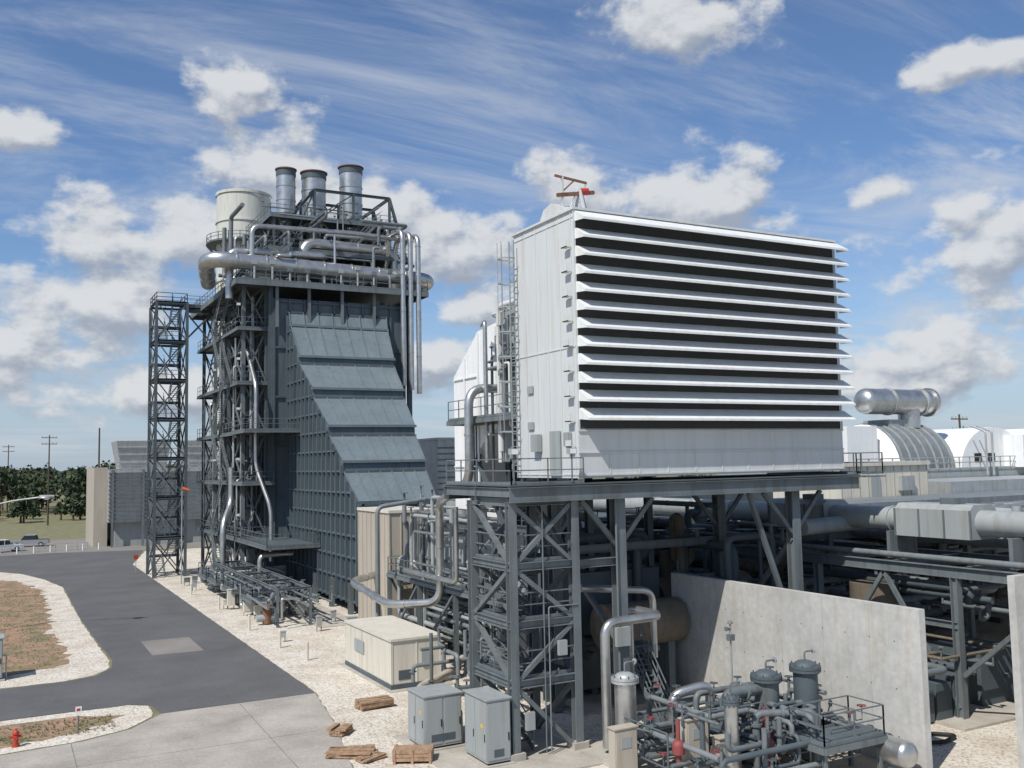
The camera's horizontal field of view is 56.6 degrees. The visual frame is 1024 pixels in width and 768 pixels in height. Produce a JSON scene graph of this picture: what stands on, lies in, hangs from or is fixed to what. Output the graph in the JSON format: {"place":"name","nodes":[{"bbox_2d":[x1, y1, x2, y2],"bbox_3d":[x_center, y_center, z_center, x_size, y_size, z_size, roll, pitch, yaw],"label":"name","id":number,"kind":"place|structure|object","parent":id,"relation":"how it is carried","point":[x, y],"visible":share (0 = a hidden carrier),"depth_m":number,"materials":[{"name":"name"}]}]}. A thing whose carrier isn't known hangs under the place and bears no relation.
{"place":"outdoors","nodes":[
{"label":"outdoors","id":0,"kind":"place"},
{"bbox_2d":[0,550,315,720],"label":"road","id":1,"kind":"structure","parent":0,"point":[123,608],"depth_m":61.17,"materials":[{"name":"grey asphalt"}]},
{"bbox_2d":[141,637,202,654],"bbox_3d":[-23.130,17.777,64.528,3.200,0.001,6.000,1,-5,-28],"label":"concrete patch","id":2,"kind":"object","parent":1,"relation":"on","point":[170,646],"visible":1,"depth_m":64.38,"materials":[{"name":"concrete"}]},
{"bbox_2d":[0,474,716,767],"bbox_3d":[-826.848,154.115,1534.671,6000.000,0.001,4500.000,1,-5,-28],"label":"ground","id":3,"kind":"structure","parent":0,"point":[56,528],"depth_m":194.16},
{"bbox_2d":[2,445,14,512],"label":"utility pole","id":4,"kind":"object","parent":3,"relation":"on","point":[8,451],"visible":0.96,"depth_m":281.83,"materials":[{"name":"brown wood"}]},
{"bbox_2d":[41,435,56,524],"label":"utility pole","id":5,"kind":"object","parent":3,"relation":"on","point":[49,437],"visible":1,"depth_m":211.41,"materials":[{"name":"brown wood"}]},
{"bbox_2d":[0,572,109,688],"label":"gravel verge","id":6,"kind":"structure","parent":3,"relation":"on","point":[87,657],"depth_m":65.96,"materials":[{"name":"beige gravel"}]},
{"bbox_2d":[0,633,6,681],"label":"electrical cabinet","id":7,"kind":"object","parent":6,"relation":"on","point":[3,676],"visible":1,"depth_m":54.77,"materials":[{"name":"metal"}]},
{"bbox_2d":[0,580,71,675],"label":"grass verge","id":8,"kind":"object","parent":6,"relation":"on","point":[17,589],"depth_m":70.79,"materials":[{"name":"brown plant"}]},
{"bbox_2d":[0,495,53,503],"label":"street lamp","id":9,"kind":"object","parent":8,"relation":"on","point":[46,497],"visible":1,"depth_m":70.94,"materials":[{"name":"metal"}]},
{"bbox_2d":[0,588,115,743],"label":"grass tufts","id":10,"kind":"object","parent":8,"relation":"on","point":[114,725],"visible":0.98,"depth_m":45.59,"materials":[{"name":"green plant"}]},
{"bbox_2d":[0,705,152,753],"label":"gravel border","id":11,"kind":"object","parent":3,"relation":"on","point":[133,715],"visible":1,"depth_m":45.32,"materials":[{"name":"beige gravel"}]},
{"bbox_2d":[9,728,22,747],"bbox_3d":[-21.703,15.470,41.550,0.520,0.770,0.390,1,-5,-28],"label":"fire hydrant","id":12,"kind":"object","parent":11,"relation":"on","point":[15,736],"visible":1,"depth_m":41.48,"materials":[{"name":"red metal"}]},
{"bbox_2d":[0,715,122,748],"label":"dry grass patch","id":13,"kind":"object","parent":11,"relation":"on","point":[7,733],"visible":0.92,"depth_m":44.48,"materials":[{"name":"brown plant"}]},
{"bbox_2d":[75,706,81,732],"bbox_3d":[-19.894,15.406,43.576,0.260,1.200,0.075,1,-5,-28],"label":"marker sign","id":14,"kind":"object","parent":13,"relation":"on","point":[78,711],"visible":1,"depth_m":43.56,"materials":[{"name":"metal"}]},
{"bbox_2d":[11,465,181,484],"bbox_3d":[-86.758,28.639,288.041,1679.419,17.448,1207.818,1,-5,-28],"label":"distant woodland","id":15,"kind":"object","parent":3,"relation":"on","point":[52,470],"depth_m":808.98,"materials":[{"name":"green plant"}]},
{"bbox_2d":[0,538,211,555],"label":"parking lot","id":16,"kind":"structure","parent":3,"relation":"on","point":[74,542],"depth_m":146.98,"materials":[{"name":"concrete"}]},
{"bbox_2d":[0,539,23,550],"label":"pickup truck","id":17,"kind":"object","parent":16,"relation":"on","point":[5,542],"visible":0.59,"depth_m":142.30,"materials":[{"name":"white metal"}]},
{"bbox_2d":[11,534,49,546],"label":"pickup truck","id":18,"kind":"object","parent":16,"relation":"on","point":[30,539],"visible":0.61,"depth_m":151.43,"materials":[{"name":"silver metal"}]},
{"bbox_2d":[0,542,99,554],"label":"bollard row","id":19,"kind":"object","parent":16,"relation":"on","point":[34,548],"visible":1,"depth_m":141.85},
{"bbox_2d":[98,428,99,467],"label":"utility pole","id":20,"kind":"object","parent":16,"relation":"on","point":[99,450],"visible":0.41,"depth_m":157.91,"materials":[{"name":"brown wood"}]},
{"bbox_2d":[86,440,211,546],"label":"cooling tower","id":21,"kind":"structure","parent":16,"relation":"on","point":[116,507],"depth_m":151.03,"materials":[{"name":"metal"}]},
{"bbox_2d":[0,693,351,767],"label":"concrete apron","id":22,"kind":"object","parent":3,"relation":"on","point":[200,729],"visible":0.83,"depth_m":41.54,"materials":[{"name":"grey concrete"}]},
{"bbox_2d":[69,703,313,767],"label":"pavement joints","id":23,"kind":"object","parent":22,"relation":"on","point":[204,747],"visible":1,"depth_m":40.80,"materials":[{"name":"grey concrete"}]},
{"bbox_2d":[326,723,353,736],"bbox_3d":[-7.706,15.504,42.610,0.924,0.290,1.088,-2,-5,13],"label":"timber stack","id":24,"kind":"object","parent":22,"relation":"on","point":[337,729],"visible":1,"depth_m":42.35,"materials":[{"name":"brown wood"}]},
{"bbox_2d":[325,744,376,758],"bbox_3d":[-6.662,15.268,39.435,2.022,0.203,1.346,-1,-5,0],"label":"timber stack","id":25,"kind":"object","parent":22,"relation":"on","point":[348,752],"visible":1,"depth_m":39.19,"materials":[{"name":"brown wood"}]},
{"bbox_2d":[0,460,713,522],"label":"distant trees","id":26,"kind":"object","parent":3,"relation":"on","point":[33,482],"visible":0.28,"depth_m":264.15,"materials":[{"name":"green plant"}]},
{"bbox_2d":[133,548,1018,767],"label":"gravel yard","id":27,"kind":"structure","parent":3,"relation":"on","point":[330,681],"depth_m":52.92,"materials":[{"name":"beige gravel"}]},
{"bbox_2d":[146,292,212,578],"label":"stair tower","id":28,"kind":"structure","parent":27,"relation":"on","point":[180,343],"depth_m":108.11,"materials":[{"name":"metal"}]},
{"bbox_2d":[181,487,189,583],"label":"windsock","id":29,"kind":"object","parent":27,"relation":"on","point":[185,489],"visible":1,"depth_m":99.67,"materials":[{"name":"metal"}]},
{"bbox_2d":[206,188,271,555],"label":"exhaust stack","id":30,"kind":"object","parent":27,"relation":"on","point":[252,211],"visible":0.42,"depth_m":133.08,"materials":[{"name":"paint"}]},
{"bbox_2d":[184,467,357,660],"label":"boiler feed piping","id":31,"kind":"object","parent":27,"relation":"on","point":[259,591],"visible":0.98,"depth_m":79.54,"materials":[{"name":"metal"}]},
{"bbox_2d":[274,596,345,627],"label":"concrete pad","id":32,"kind":"object","parent":27,"relation":"on","point":[323,611],"visible":0.21,"depth_m":75.49,"materials":[{"name":"grey concrete"}]},
{"bbox_2d":[190,164,436,614],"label":"heat recovery steam generator","id":33,"kind":"object","parent":27,"relation":"on","point":[311,348],"visible":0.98,"depth_m":96.25,"materials":[{"name":"grey metal"}]},
{"bbox_2d":[354,751,386,762],"bbox_3d":[-5.754,15.244,38.804,0.754,0.114,1.259,-5,-6,41],"label":"timber stack","id":34,"kind":"object","parent":27,"relation":"on","point":[377,755],"visible":1,"depth_m":38.67,"materials":[{"name":"brown wood"}]},
{"bbox_2d":[354,695,393,710],"bbox_3d":[-6.863,15.813,47.179,1.814,0.390,1.159,1,-5,-28],"label":"timber stack","id":35,"kind":"object","parent":27,"relation":"on","point":[367,703],"visible":1,"depth_m":46.84,"materials":[{"name":"brown wood"}]},
{"bbox_2d":[357,506,435,630],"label":"electrical building","id":36,"kind":"structure","parent":27,"relation":"on","point":[392,533],"depth_m":67.44,"materials":[{"name":"beige metal"}]},
{"bbox_2d":[339,663,454,692],"bbox_3d":[-6.785,16.690,54.629,3.800,0.150,8.600,1,-5,-28],"label":"concrete pad","id":37,"kind":"object","parent":27,"relation":"on","point":[386,689],"visible":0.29,"depth_m":52.23,"materials":[{"name":"grey concrete"}]},
{"bbox_2d":[344,615,442,689],"bbox_3d":[-6.934,15.295,54.655,3.060,2.620,7.800,1,-5,-28],"label":"equipment container","id":38,"kind":"object","parent":37,"relation":"on","point":[385,651],"visible":0.91,"depth_m":52.21,"materials":[{"name":"metal"}]},
{"bbox_2d":[392,743,433,764],"bbox_3d":[-3.999,15.000,38.508,1.600,0.570,0.860,-1,-5,0],"label":"wooden crate","id":39,"kind":"object","parent":27,"relation":"on","point":[413,753],"visible":1,"depth_m":38.12,"materials":[{"name":"brown wood"}]},
{"bbox_2d":[409,621,506,690],"bbox_3d":[-2.482,13.816,47.633,4.866,3.869,6.532,0,-5,-13],"label":"pipe run","id":40,"kind":"object","parent":27,"relation":"on","point":[453,667],"visible":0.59,"depth_m":48.30,"materials":[{"name":"metal"}]},
{"bbox_2d":[350,384,643,688],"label":"pipes","id":41,"kind":"object","parent":27,"relation":"on","point":[438,576],"visible":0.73,"depth_m":58.75,"materials":[{"name":"metal"}]},
{"bbox_2d":[393,720,602,767],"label":"concrete pad","id":42,"kind":"object","parent":27,"relation":"on","point":[561,755],"visible":0.46,"depth_m":38.56,"materials":[{"name":"grey concrete"}]},
{"bbox_2d":[404,683,464,750],"bbox_3d":[-3.279,14.300,40.784,2.090,2.310,2.100,1,-5,-28],"label":"electrical cabinet","id":43,"kind":"object","parent":42,"relation":"on","point":[435,715],"visible":0.97,"depth_m":40.09,"materials":[{"name":"metal"}]},
{"bbox_2d":[461,686,515,767],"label":"electrical cabinet","id":44,"kind":"object","parent":42,"relation":"on","point":[487,730],"visible":0.97,"depth_m":37.77,"materials":[{"name":"metal"}]},
{"bbox_2d":[446,298,654,701],"bbox_3d":[3.590,6.212,54.235,13.150,20.370,12.000,1,-5,-28],"label":"intake duct","id":45,"kind":"object","parent":27,"relation":"on","point":[482,361],"visible":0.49,"depth_m":51.56,"materials":[{"name":"metal"}]},
{"bbox_2d":[436,630,666,715],"bbox_3d":[-0.654,17.051,60.746,9.000,0.198,32.000,1,-5,-28],"label":"concrete pad","id":46,"kind":"object","parent":27,"relation":"on","point":[592,704],"depth_m":47.69,"materials":[{"name":"grey concrete"}]},
{"bbox_2d":[610,623,670,728],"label":"access stairs","id":47,"kind":"structure","parent":27,"relation":"on","point":[642,647],"depth_m":42.67,"materials":[{"name":"metal"}]},
{"bbox_2d":[443,448,885,761],"bbox_3d":[7.907,9.414,46.036,21.550,12.620,7.250,1,-5,-28],"label":"filter house support frame","id":48,"kind":"object","parent":27,"relation":"on","point":[515,673],"visible":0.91,"depth_m":41.24,"materials":[{"name":"metal"}]},
{"bbox_2d":[511,203,844,477],"bbox_3d":[8.390,-1.795,47.561,16.250,12.550,5.750,1,-5,-28],"label":"housing","id":49,"kind":"object","parent":48,"relation":"on","point":[622,448],"visible":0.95,"depth_m":44.26,"materials":[{"name":"white paint"}]},
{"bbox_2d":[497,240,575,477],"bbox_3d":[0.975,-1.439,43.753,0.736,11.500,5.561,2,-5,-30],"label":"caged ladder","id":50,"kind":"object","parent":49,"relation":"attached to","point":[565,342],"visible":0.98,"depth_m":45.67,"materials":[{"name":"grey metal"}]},
{"bbox_2d":[554,174,594,207],"bbox_3d":[2.882,-8.520,43.688,1.052,1.971,2.005,-38,-37,82],"label":"roof hoist","id":51,"kind":"object","parent":49,"relation":"on","point":[581,192],"visible":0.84,"depth_m":43.53,"materials":[{"name":"white paint"}]},
{"bbox_2d":[574,210,856,420],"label":"weather hoods","id":52,"kind":"object","parent":49,"relation":"attached to","point":[667,397],"visible":1,"depth_m":44.28,"materials":[{"name":"paint"}]},
{"bbox_2d":[724,620,734,681],"bbox_3d":[9.248,12.580,40.055,0.400,5.140,0.228,1,-5,-28],"label":"alarm beacon pole","id":53,"kind":"object","parent":27,"relation":"on","point":[730,637],"visible":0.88,"depth_m":40.16,"materials":[{"name":"metal"}]},
{"bbox_2d":[577,733,887,767],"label":"concrete pad","id":54,"kind":"object","parent":27,"relation":"on","point":[597,751],"visible":0.12,"depth_m":37.53,"materials":[{"name":"beige concrete"}]},
{"bbox_2d":[580,585,917,767],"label":"fuel gas skid","id":55,"kind":"object","parent":27,"relation":"on","point":[731,727],"visible":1,"depth_m":35.83,"materials":[{"name":"metal"}]},
{"bbox_2d":[520,492,1002,704],"bbox_3d":[15.799,12.091,65.540,41.695,10.039,29.944,1,-5,-28],"label":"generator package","id":56,"kind":"object","parent":27,"relation":"on","point":[673,623],"visible":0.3,"depth_m":50.23,"materials":[{"name":"metal"}]},
{"bbox_2d":[671,572,932,767],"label":"concrete blast wall","id":57,"kind":"structure","parent":27,"relation":"on","point":[872,651],"depth_m":39.91,"materials":[{"name":"concrete"}]},
{"bbox_2d":[593,494,1023,718],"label":"pipe rack","id":58,"kind":"object","parent":27,"relation":"on","point":[903,528],"visible":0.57,"depth_m":47.51,"materials":[{"name":"metal"}]},
{"bbox_2d":[773,461,934,605],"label":"turbine control house","id":59,"kind":"structure","parent":27,"relation":"on","point":[903,478],"depth_m":71.70,"materials":[{"name":"white metal"}]},
{"bbox_2d":[717,388,1023,579],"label":"steam turbine","id":60,"kind":"object","parent":27,"relation":"on","point":[974,451],"visible":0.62,"depth_m":88.75,"materials":[{"name":"metal"}]},
{"bbox_2d":[783,579,1013,743],"bbox_3d":[18.424,12.780,47.079,10.614,5.460,12.862,1,-5,-28],"label":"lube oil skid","id":61,"kind":"object","parent":27,"relation":"on","point":[990,681],"visible":0.15,"depth_m":45.16,"materials":[{"name":"metal"}]},
{"bbox_2d":[837,475,1023,613],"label":"roof","id":62,"kind":"structure","parent":27,"relation":"on","point":[1002,493],"depth_m":69.80,"materials":[{"name":"metal"}]},
{"bbox_2d":[951,414,967,428],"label":"utility pole","id":63,"kind":"object","parent":27,"relation":"on","point":[959,419],"visible":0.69,"depth_m":121.46,"materials":[{"name":"brown wood"}]},
{"bbox_2d":[931,701,1015,731],"bbox_3d":[20.348,15.429,45.998,6.000,0.210,8.000,1,-5,-28],"label":"concrete pad","id":64,"kind":"object","parent":27,"relation":"on","point":[989,715],"visible":0.25,"depth_m":42.77,"materials":[{"name":"grey concrete"}]},
{"bbox_2d":[1007,574,1023,767],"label":"concrete blast wall","id":65,"kind":"structure","parent":27,"relation":"on","point":[1015,584],"depth_m":36.06,"materials":[{"name":"grey concrete"}]},
{"bbox_2d":[418,437,484,514],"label":"auxiliary building","id":66,"kind":"structure","parent":0,"point":[438,452],"depth_m":128.93,"materials":[{"name":"metal"}]},
{"bbox_2d":[0,0,1023,470],"label":"sky","id":67,"kind":"structure","parent":0,"point":[891,132],"materials":[{"name":"blue"}]}
]}

